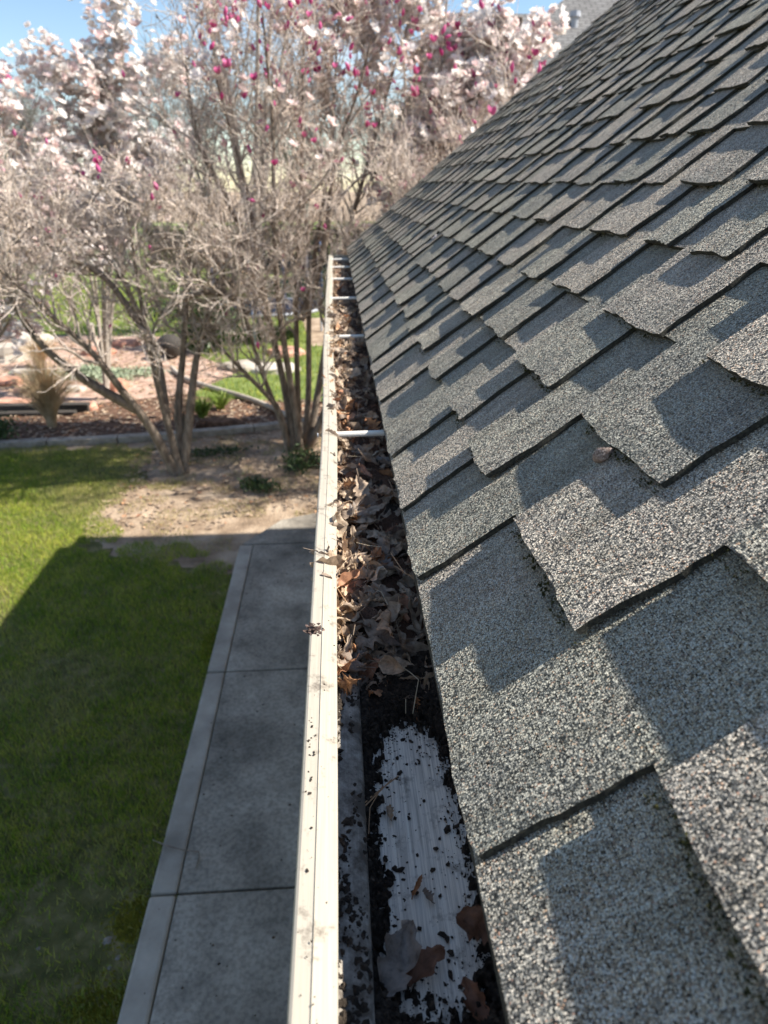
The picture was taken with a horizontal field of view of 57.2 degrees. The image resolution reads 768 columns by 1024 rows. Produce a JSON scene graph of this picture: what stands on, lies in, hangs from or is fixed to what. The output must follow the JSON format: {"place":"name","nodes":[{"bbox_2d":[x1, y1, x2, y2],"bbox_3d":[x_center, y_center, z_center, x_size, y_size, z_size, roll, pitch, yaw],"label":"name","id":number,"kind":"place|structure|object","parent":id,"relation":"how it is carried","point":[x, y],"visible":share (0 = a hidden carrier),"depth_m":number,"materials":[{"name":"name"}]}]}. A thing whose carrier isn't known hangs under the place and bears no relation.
{"place":"outdoors","nodes":[
{"label":"outdoors","id":0,"kind":"place"},
{"bbox_2d":[16,333,59,366],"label":"ornamental grass","id":1,"kind":"object","parent":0,"point":[38,354],"depth_m":11.55,"materials":[{"name":"plant"}]},
{"bbox_2d":[0,447,231,1023],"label":"lawn","id":2,"kind":"structure","parent":0,"point":[83,942],"depth_m":3.72,"materials":[{"name":"plant"}]},
{"bbox_2d":[46,970,127,1023],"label":"moss cushion","id":3,"kind":"object","parent":2,"relation":"on","point":[95,1008],"visible":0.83,"depth_m":2.64,"materials":[{"name":"plant"}]},
{"bbox_2d":[100,886,149,960],"bbox_3d":[-1.051,1.702,2.937,0.269,0.027,0.329,-2,25,-3],"label":"moss cushion","id":4,"kind":"object","parent":2,"relation":"on","point":[132,922],"visible":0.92,"depth_m":2.93,"materials":[{"name":"plant"}]},
{"bbox_2d":[193,623,217,672],"bbox_3d":[-1.170,0.885,4.681,0.168,0.027,0.566,-2,25,-3],"label":"moss cushion","id":5,"kind":"object","parent":2,"relation":"on","point":[211,641],"visible":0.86,"depth_m":4.66,"materials":[{"name":"plant"}]},
{"bbox_2d":[7,221,374,401],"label":"back lawn","id":6,"kind":"structure","parent":0,"point":[273,377],"depth_m":14.37,"materials":[{"name":"plant"}]},
{"bbox_2d":[0,58,57,195],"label":"bare tree","id":7,"kind":"object","parent":6,"relation":"on","point":[30,118],"visible":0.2,"depth_m":32.75,"materials":[{"name":"plant"}]},
{"bbox_2d":[6,86,98,166],"bbox_3d":[-16.482,-18.083,36.555,5.830,7.354,5.739,9,27,19],"label":"bare tree","id":8,"kind":"object","parent":6,"relation":"on","point":[47,123],"visible":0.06,"depth_m":35.08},
{"bbox_2d":[0,216,133,273],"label":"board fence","id":9,"kind":"object","parent":6,"relation":"on","point":[96,252],"visible":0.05,"depth_m":23.52,"materials":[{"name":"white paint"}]},
{"bbox_2d":[70,62,190,241],"bbox_3d":[-12.632,-17.995,35.118,5.627,8.412,4.757,19,31,35],"label":"bare tree","id":10,"kind":"object","parent":6,"relation":"on","point":[144,128],"visible":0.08,"depth_m":34.36,"materials":[{"name":"plant"}]},
{"bbox_2d":[124,41,248,224],"bbox_3d":[-10.542,-21.264,40.307,6.846,9.935,7.106,-2,25,-3],"label":"bare tree","id":11,"kind":"object","parent":6,"relation":"on","point":[206,126],"visible":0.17,"depth_m":39.74,"materials":[{"name":"plant"}]},
{"bbox_2d":[169,365,285,416],"bbox_3d":[-2.298,-1.745,10.212,0.228,0.070,3.818,-20,32,-37],"label":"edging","id":12,"kind":"object","parent":6,"relation":"on","point":[248,398],"visible":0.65,"depth_m":10.07,"materials":[{"name":"concrete"}]},
{"bbox_2d":[126,0,338,330],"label":"bare tree","id":13,"kind":"object","parent":6,"relation":"on","point":[257,37],"visible":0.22,"depth_m":12.67,"materials":[{"name":"grey plant"}]},
{"bbox_2d":[219,359,262,371],"bbox_3d":[-2.311,-2.431,11.707,0.855,0.144,0.630,-2,25,-3],"label":"limestone boulder","id":14,"kind":"object","parent":6,"relation":"on","point":[249,365],"visible":0.42,"depth_m":11.53,"materials":[{"name":"stone"}]},
{"bbox_2d":[147,225,364,269],"bbox_3d":[-3.340,-9.304,24.764,9.700,1.450,0.170,-2,25,-3],"label":"board fence","id":15,"kind":"object","parent":6,"relation":"on","point":[324,265],"visible":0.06,"depth_m":24.63,"materials":[{"name":"brown wood"}]},
{"bbox_2d":[211,240,322,344],"bbox_3d":[-2.282,-4.397,13.931,2.170,1.750,2.170,-2,25,-3],"label":"evergreen shrub","id":16,"kind":"object","parent":6,"relation":"on","point":[291,300],"visible":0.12,"depth_m":13.72,"materials":[{"name":"green plant"}]},
{"bbox_2d":[251,362,300,374],"bbox_3d":[-1.763,-2.326,11.476,0.760,0.149,0.531,7,26,15],"label":"limestone boulder","id":17,"kind":"object","parent":6,"relation":"on","point":[273,369],"visible":0.34,"depth_m":11.36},
{"bbox_2d":[243,45,362,223],"bbox_3d":[-4.803,-20.185,38.534,6.413,9.482,6.467,-17,30,-32],"label":"bare tree","id":18,"kind":"object","parent":6,"relation":"on","point":[290,152],"visible":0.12,"depth_m":38.52,"materials":[{"name":"plant"}]},
{"bbox_2d":[318,49,417,214],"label":"bare tree","id":19,"kind":"object","parent":6,"relation":"on","point":[371,121],"visible":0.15,"depth_m":41.52,"materials":[{"name":"plant"}]},
{"bbox_2d":[0,192,388,574],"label":"ground","id":20,"kind":"structure","parent":0,"point":[242,530],"depth_m":6.85,"materials":[{"name":"soil"}]},
{"bbox_2d":[0,335,236,402],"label":"gravel bed","id":21,"kind":"object","parent":20,"relation":"on","point":[90,395],"visible":0.33,"depth_m":11.62,"materials":[{"name":"gravel"}]},
{"bbox_2d":[0,376,21,386],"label":"sandstone slab","id":22,"kind":"structure","parent":21,"relation":"on","point":[6,380],"depth_m":10.68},
{"bbox_2d":[0,397,30,402],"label":"sandstone slab","id":23,"kind":"structure","parent":21,"relation":"on","point":[7,399],"depth_m":9.65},
{"bbox_2d":[0,343,35,363],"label":"limestone boulder","id":24,"kind":"object","parent":21,"relation":"on","point":[7,349],"visible":0.47,"depth_m":12.05,"materials":[{"name":"stone"}]},
{"bbox_2d":[11,331,54,345],"bbox_3d":[-6.650,-3.229,13.275,0.863,0.256,0.721,-2,25,-3],"label":"limestone boulder","id":25,"kind":"object","parent":21,"relation":"on","point":[42,337],"visible":0.26,"depth_m":13.20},
{"bbox_2d":[8,363,177,382],"bbox_3d":[-4.552,-2.199,11.092,2.758,0.252,1.095,-2,25,-3],"label":"groundcover plant","id":26,"kind":"object","parent":21,"relation":"on","point":[88,371],"visible":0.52,"depth_m":11.14,"materials":[{"name":"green plant"}]},
{"bbox_2d":[0,0,200,399],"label":"white magnolia","id":27,"kind":"object","parent":21,"relation":"on","point":[55,74],"visible":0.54,"depth_m":8.40,"materials":[{"name":"grey plant"}]},
{"bbox_2d":[101,378,128,391],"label":"sandstone slab","id":28,"kind":"structure","parent":21,"relation":"on","point":[125,383],"depth_m":10.45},
{"bbox_2d":[112,338,139,347],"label":"sandstone slab","id":29,"kind":"structure","parent":21,"relation":"on","point":[121,343],"depth_m":13.19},
{"bbox_2d":[158,334,180,358],"bbox_3d":[-3.732,-2.888,12.276,0.440,0.420,0.429,-2,25,-3],"label":"boulder","id":30,"kind":"object","parent":21,"relation":"on","point":[173,351],"visible":0.81,"depth_m":12.13,"materials":[{"name":"stone"}]},
{"bbox_2d":[0,416,318,448],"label":"curb","id":31,"kind":"structure","parent":20,"relation":"on","point":[141,437],"depth_m":8.35,"materials":[{"name":"concrete"}]},
{"bbox_2d":[0,80,321,476],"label":"magnolia shrub","id":32,"kind":"object","parent":20,"relation":"on","point":[176,462],"visible":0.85,"depth_m":6.46,"materials":[{"name":"brown plant"}]},
{"bbox_2d":[0,394,322,439],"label":"mulch bed","id":33,"kind":"object","parent":20,"relation":"on","point":[111,424],"visible":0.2,"depth_m":9.17,"materials":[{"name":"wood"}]},
{"bbox_2d":[0,411,27,443],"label":"evergreen shrub","id":34,"kind":"object","parent":33,"relation":"on","point":[4,432],"visible":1,"depth_m":8.31,"materials":[{"name":"green plant"}]},
{"bbox_2d":[2,348,80,428],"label":"ornamental grass","id":35,"kind":"object","parent":33,"relation":"on","point":[47,405],"depth_m":8.61,"materials":[{"name":"plant"}]},
{"bbox_2d":[0,402,89,416],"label":"timber edging","id":36,"kind":"object","parent":33,"relation":"on","point":[64,409],"visible":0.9,"depth_m":9.36,"materials":[{"name":"wood"}]},
{"bbox_2d":[0,66,95,355],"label":"white magnolia","id":37,"kind":"object","parent":33,"relation":"on","point":[9,84],"visible":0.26,"depth_m":8.17,"materials":[{"name":"grey plant"}]},
{"bbox_2d":[151,381,199,426],"bbox_3d":[-2.494,-1.277,8.582,0.519,0.636,0.564,22,33,39],"label":"dead perennial","id":38,"kind":"object","parent":33,"relation":"on","point":[183,410],"visible":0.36,"depth_m":8.58,"materials":[{"name":"brown plant"}]},
{"bbox_2d":[184,393,216,417],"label":"bulb plant","id":39,"kind":"object","parent":33,"relation":"on","point":[202,408],"visible":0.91,"depth_m":9.17,"materials":[{"name":"green plant"}]},
{"bbox_2d":[195,417,245,428],"bbox_3d":[-2.066,-1.112,8.890,0.643,0.142,0.297,-2,25,-3],"label":"limestone boulder","id":40,"kind":"object","parent":33,"relation":"on","point":[216,422],"visible":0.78,"depth_m":8.80,"materials":[{"name":"stone"}]},
{"bbox_2d":[206,390,234,409],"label":"bulb plant","id":41,"kind":"object","parent":33,"relation":"on","point":[221,403],"visible":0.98,"depth_m":9.50,"materials":[{"name":"green plant"}]},
{"bbox_2d":[320,0,570,219],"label":"blush magnolia","id":42,"kind":"object","parent":33,"relation":"on","point":[541,28],"visible":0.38,"depth_m":7.08,"materials":[{"name":"pink plant"}]},
{"bbox_2d":[128,267,264,354],"bbox_3d":[-3.536,-3.741,12.785,2.648,1.636,1.507,12,28,24],"label":"evergreen shrub","id":43,"kind":"object","parent":20,"relation":"on","point":[189,329],"visible":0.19,"depth_m":12.71,"materials":[{"name":"green plant"}]},
{"bbox_2d":[85,431,321,551],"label":"dead grass","id":44,"kind":"structure","parent":20,"relation":"on","point":[204,481],"depth_m":6.82,"materials":[{"name":"plant"}]},
{"bbox_2d":[155,443,258,461],"bbox_3d":[-1.988,-0.682,7.981,1.101,0.098,0.557,-2,25,-3],"label":"plant","id":45,"kind":"object","parent":20,"relation":"on","point":[198,451],"visible":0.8,"depth_m":7.99,"materials":[{"name":"green plant"}]},
{"bbox_2d":[236,473,287,494],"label":"plant","id":46,"kind":"object","parent":20,"relation":"on","point":[255,483],"visible":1,"depth_m":7.03,"materials":[{"name":"green plant"}]},
{"bbox_2d":[273,441,320,474],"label":"plant","id":47,"kind":"object","parent":20,"relation":"on","point":[311,457],"visible":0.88,"depth_m":7.55,"materials":[{"name":"green plant"}]},
{"bbox_2d":[79,0,558,450],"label":"magnolia shrub","id":48,"kind":"object","parent":20,"relation":"on","point":[330,166],"visible":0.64,"depth_m":6.57,"materials":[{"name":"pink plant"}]},
{"bbox_2d":[345,63,492,223],"bbox_3d":[1.235,-2.186,6.850,3.081,3.786,2.358,2,25,4],"label":"magnolia shrub","id":49,"kind":"object","parent":20,"relation":"on","point":[411,176],"visible":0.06,"depth_m":6.28,"materials":[{"name":"brown plant"}]},
{"bbox_2d":[347,0,767,1023],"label":"house","id":50,"kind":"structure","parent":20,"relation":"on","point":[563,294],"depth_m":0.75,"materials":[{"name":"asphalt"}]},
{"bbox_2d":[287,255,490,1023],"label":"rain gutter","id":51,"kind":"object","parent":50,"relation":"attached to","point":[316,922],"visible":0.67,"depth_m":0.66,"materials":[{"name":"paint"}]},
{"bbox_2d":[303,622,324,635],"bbox_3d":[-0.079,0.129,0.786,0.024,0.010,0.019,5,26,12],"label":"withered blossom","id":52,"kind":"object","parent":51,"relation":"on","point":[312,629],"visible":1,"depth_m":0.78,"materials":[{"name":"brown plant"}]},
{"bbox_2d":[300,478,334,1023],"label":"soil crumbs","id":53,"kind":"object","parent":51,"relation":"on","point":[311,827],"visible":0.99,"depth_m":0.62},
{"bbox_2d":[337,674,360,694],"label":"dead leaf","id":54,"kind":"object","parent":51,"relation":"on","point":[345,683],"visible":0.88,"depth_m":0.83,"materials":[{"name":"plant"}]},
{"bbox_2d":[345,645,368,660],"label":"dead leaf","id":55,"kind":"object","parent":51,"relation":"on","point":[362,653],"visible":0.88,"depth_m":0.89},
{"bbox_2d":[364,416,380,429],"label":"dead leaf","id":56,"kind":"object","parent":51,"relation":"on","point":[374,424],"visible":0.78,"depth_m":1.55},
{"bbox_2d":[331,260,433,696],"bbox_3d":[-0.148,-0.810,2.966,0.191,0.126,4.719,-2,25,-3],"label":"leaf mass","id":57,"kind":"object","parent":51,"relation":"in","point":[377,573],"visible":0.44,"depth_m":1.06,"materials":[{"name":"plant"}]},
{"bbox_2d":[310,550,353,568],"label":"dead leaf","id":58,"kind":"object","parent":57,"relation":"on","point":[338,560],"visible":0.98,"depth_m":0.98,"materials":[{"name":"plant"}]},
{"bbox_2d":[332,505,347,537],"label":"dead leaf","id":59,"kind":"object","parent":57,"relation":"on","point":[337,516],"visible":0.56,"depth_m":1.11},
{"bbox_2d":[336,396,346,410],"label":"dead leaf","id":60,"kind":"object","parent":57,"relation":"on","point":[342,404],"visible":0.93,"depth_m":1.76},
{"bbox_2d":[337,644,351,662],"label":"dead leaf","id":61,"kind":"object","parent":57,"relation":"on","point":[347,656],"visible":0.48,"depth_m":0.86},
{"bbox_2d":[342,531,347,556],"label":"dead leaf","id":62,"kind":"object","parent":57,"relation":"on","point":[344,544],"visible":0.99,"depth_m":1.06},
{"bbox_2d":[337,597,355,613],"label":"dead leaf","id":63,"kind":"object","parent":57,"relation":"on","point":[347,607],"visible":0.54,"depth_m":0.94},
{"bbox_2d":[337,654,358,675],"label":"dead leaf","id":64,"kind":"object","parent":57,"relation":"on","point":[345,667],"visible":0.78,"depth_m":0.85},
{"bbox_2d":[338,624,357,637],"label":"dead leaf","id":65,"kind":"object","parent":57,"relation":"on","point":[345,631],"visible":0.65,"depth_m":0.91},
{"bbox_2d":[337,565,363,586],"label":"dead leaf","id":66,"kind":"object","parent":57,"relation":"on","point":[345,578],"visible":0.79,"depth_m":0.99,"materials":[{"name":"plant"}]},
{"bbox_2d":[337,659,375,672],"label":"dead leaf","id":67,"kind":"object","parent":57,"relation":"on","point":[353,666],"visible":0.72,"depth_m":0.86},
{"bbox_2d":[357,551,371,570],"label":"dead leaf","id":68,"kind":"object","parent":57,"relation":"on","point":[363,559],"visible":0.99,"depth_m":1.02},
{"bbox_2d":[350,502,386,516],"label":"dead leaf","id":69,"kind":"object","parent":57,"relation":"on","point":[373,509],"visible":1,"depth_m":1.20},
{"bbox_2d":[358,591,384,602],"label":"dead leaf","id":70,"kind":"object","parent":57,"relation":"on","point":[366,598],"visible":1,"depth_m":0.95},
{"bbox_2d":[360,612,387,646],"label":"dead leaf","id":71,"kind":"object","parent":57,"relation":"on","point":[373,631],"visible":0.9,"depth_m":0.93,"materials":[{"name":"plant"}]},
{"bbox_2d":[355,625,400,649],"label":"dead leaf","id":72,"kind":"object","parent":57,"relation":"on","point":[363,641],"visible":0.88,"depth_m":0.91,"materials":[{"name":"plant"}]},
{"bbox_2d":[374,609,393,637],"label":"dead leaf","id":73,"kind":"object","parent":57,"relation":"on","point":[385,618],"visible":1,"depth_m":0.92,"materials":[{"name":"plant"}]},
{"bbox_2d":[377,634,406,645],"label":"dead leaf","id":74,"kind":"object","parent":57,"relation":"on","point":[389,640],"visible":0.89,"depth_m":0.92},
{"bbox_2d":[400,637,414,652],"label":"dead leaf","id":75,"kind":"object","parent":57,"relation":"on","point":[408,646],"visible":1,"depth_m":0.91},
{"bbox_2d":[407,588,421,633],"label":"dead leaf","id":76,"kind":"object","parent":57,"relation":"on","point":[417,624],"visible":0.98,"depth_m":0.95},
{"bbox_2d":[411,875,422,898],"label":"dead leaf","id":77,"kind":"object","parent":51,"relation":"on","point":[418,884],"visible":1,"depth_m":0.65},
{"bbox_2d":[337,636,504,1023],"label":"soil crumbs","id":78,"kind":"object","parent":51,"relation":"on","point":[346,1018],"visible":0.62,"depth_m":0.63,"materials":[{"name":"soil"}]},
{"bbox_2d":[406,944,444,986],"bbox_3d":[0.029,0.368,0.570,0.055,0.015,0.022,-22,50,-28],"label":"dead leaf","id":79,"kind":"object","parent":51,"relation":"on","point":[428,960],"visible":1,"depth_m":0.57,"materials":[{"name":"plant"}]},
{"bbox_2d":[422,887,434,903],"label":"dead leaf","id":80,"kind":"object","parent":51,"relation":"on","point":[427,894],"visible":1,"depth_m":0.64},
{"bbox_2d":[355,406,505,1023],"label":"gutter soil","id":81,"kind":"structure","parent":51,"relation":"in","point":[425,712],"depth_m":0.75,"materials":[{"name":"soil"}]},
{"bbox_2d":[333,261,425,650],"bbox_3d":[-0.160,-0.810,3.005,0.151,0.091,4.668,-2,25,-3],"label":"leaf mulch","id":82,"kind":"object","parent":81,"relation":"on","point":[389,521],"visible":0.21,"depth_m":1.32,"materials":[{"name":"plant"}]},
{"bbox_2d":[339,489,355,499],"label":"dead leaf","id":83,"kind":"object","parent":82,"relation":"on","point":[348,494],"visible":0.86,"depth_m":1.27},
{"bbox_2d":[337,580,363,597],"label":"dead leaf","id":84,"kind":"object","parent":82,"relation":"on","point":[358,582],"visible":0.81,"depth_m":1.00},
{"bbox_2d":[337,607,364,623],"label":"dead leaf","id":85,"kind":"object","parent":82,"relation":"on","point":[350,617],"visible":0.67,"depth_m":0.93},
{"bbox_2d":[341,503,360,518],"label":"dead leaf","id":86,"kind":"object","parent":82,"relation":"on","point":[345,514],"visible":0.53,"depth_m":1.17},
{"bbox_2d":[354,516,387,524],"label":"dead leaf","id":87,"kind":"object","parent":82,"relation":"on","point":[369,521],"visible":1,"depth_m":1.18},
{"bbox_2d":[354,506,369,516],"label":"dead leaf","id":88,"kind":"object","parent":87,"relation":"on","point":[362,511],"visible":0.97,"depth_m":1.18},
{"bbox_2d":[377,535,389,554],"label":"dead leaf","id":89,"kind":"object","parent":82,"relation":"on","point":[381,540],"visible":0.98,"depth_m":1.12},
{"bbox_2d":[372,485,394,494],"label":"dead leaf","id":90,"kind":"object","parent":82,"relation":"on","point":[383,489],"visible":0.91,"depth_m":1.30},
{"bbox_2d":[376,456,390,465],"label":"dead leaf","id":91,"kind":"object","parent":82,"relation":"on","point":[384,460],"visible":0.56,"depth_m":1.40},
{"bbox_2d":[358,449,378,464],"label":"dead leaf","id":92,"kind":"object","parent":91,"relation":"on","point":[367,457],"visible":1,"depth_m":1.40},
{"bbox_2d":[375,554,393,566],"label":"dead leaf","id":93,"kind":"object","parent":82,"relation":"on","point":[386,560],"visible":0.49,"depth_m":1.06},
{"bbox_2d":[366,546,389,564],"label":"dead leaf","id":94,"kind":"object","parent":93,"relation":"on","point":[374,552],"visible":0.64,"depth_m":1.07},
{"bbox_2d":[374,593,403,602],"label":"dead leaf","id":95,"kind":"object","parent":82,"relation":"on","point":[394,597],"visible":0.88,"depth_m":0.96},
{"bbox_2d":[387,596,402,621],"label":"dead leaf","id":96,"kind":"object","parent":82,"relation":"on","point":[394,607],"visible":0.59,"depth_m":0.95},
{"bbox_2d":[397,581,413,599],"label":"dead leaf","id":97,"kind":"object","parent":82,"relation":"on","point":[408,590],"visible":0.63,"depth_m":1.00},
{"bbox_2d":[371,655,405,674],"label":"dead leaf","id":98,"kind":"object","parent":81,"relation":"on","point":[388,665],"visible":1,"depth_m":0.87,"materials":[{"name":"plant"}]},
{"bbox_2d":[377,919,421,996],"bbox_3d":[0.009,0.360,0.561,0.032,0.024,0.076,23,41,13],"label":"dead leaf","id":99,"kind":"object","parent":81,"relation":"on","point":[399,960],"visible":1,"depth_m":0.57,"materials":[{"name":"plant"}]},
{"bbox_2d":[397,641,428,655],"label":"dead leaf","id":100,"kind":"object","parent":81,"relation":"on","point":[419,646],"visible":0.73,"depth_m":0.93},
{"bbox_2d":[461,976,489,1021],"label":"dead leaf","id":101,"kind":"object","parent":81,"relation":"on","point":[473,994],"visible":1,"depth_m":0.55,"materials":[{"name":"plant"}]},
{"bbox_2d":[456,905,488,944],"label":"dead leaf","id":102,"kind":"object","parent":51,"relation":"on","point":[470,921],"visible":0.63,"depth_m":0.59,"materials":[{"name":"plant"}]},
{"bbox_2d":[592,447,612,463],"bbox_3d":[0.243,-0.063,0.779,0.022,0.022,0.019,4,25,8],"label":"bud scale","id":103,"kind":"object","parent":50,"relation":"on","point":[600,455],"visible":1,"depth_m":0.77,"materials":[{"name":"plant"}]},
{"bbox_2d":[117,513,316,1023],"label":"sidewalk","id":104,"kind":"structure","parent":0,"point":[231,898],"depth_m":3.36,"materials":[{"name":"concrete"}]},
{"bbox_2d":[144,552,304,1023],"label":"soil crumbs","id":105,"kind":"object","parent":104,"relation":"on","point":[273,937],"visible":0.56,"depth_m":3.31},
{"bbox_2d":[0,0,561,191],"label":"sky","id":106,"kind":"structure","parent":0,"point":[62,18],"materials":[{"name":"blue"}]},
{"bbox_2d":[265,346,305,357],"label":"sandstone slab","id":107,"kind":"structure","parent":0,"point":[291,353],"depth_m":12.48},
{"bbox_2d":[374,0,616,186],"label":"neighbour house","id":108,"kind":"structure","parent":0,"point":[582,15],"depth_m":20.07,"materials":[{"name":"white"}]},
{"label":"dead leaf","id":109,"kind":"object","parent":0,"visible":0},
{"bbox_2d":[353,468,369,496],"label":"dead leaf","id":110,"kind":"object","parent":109,"relation":"on","point":[361,488],"visible":0.94,"depth_m":1.26,"materials":[{"name":"plant"}]},
{"bbox_2d":[352,494,380,508],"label":"dead leaf","id":111,"kind":"object","parent":109,"relation":"on","point":[366,499],"visible":0.62,"depth_m":1.23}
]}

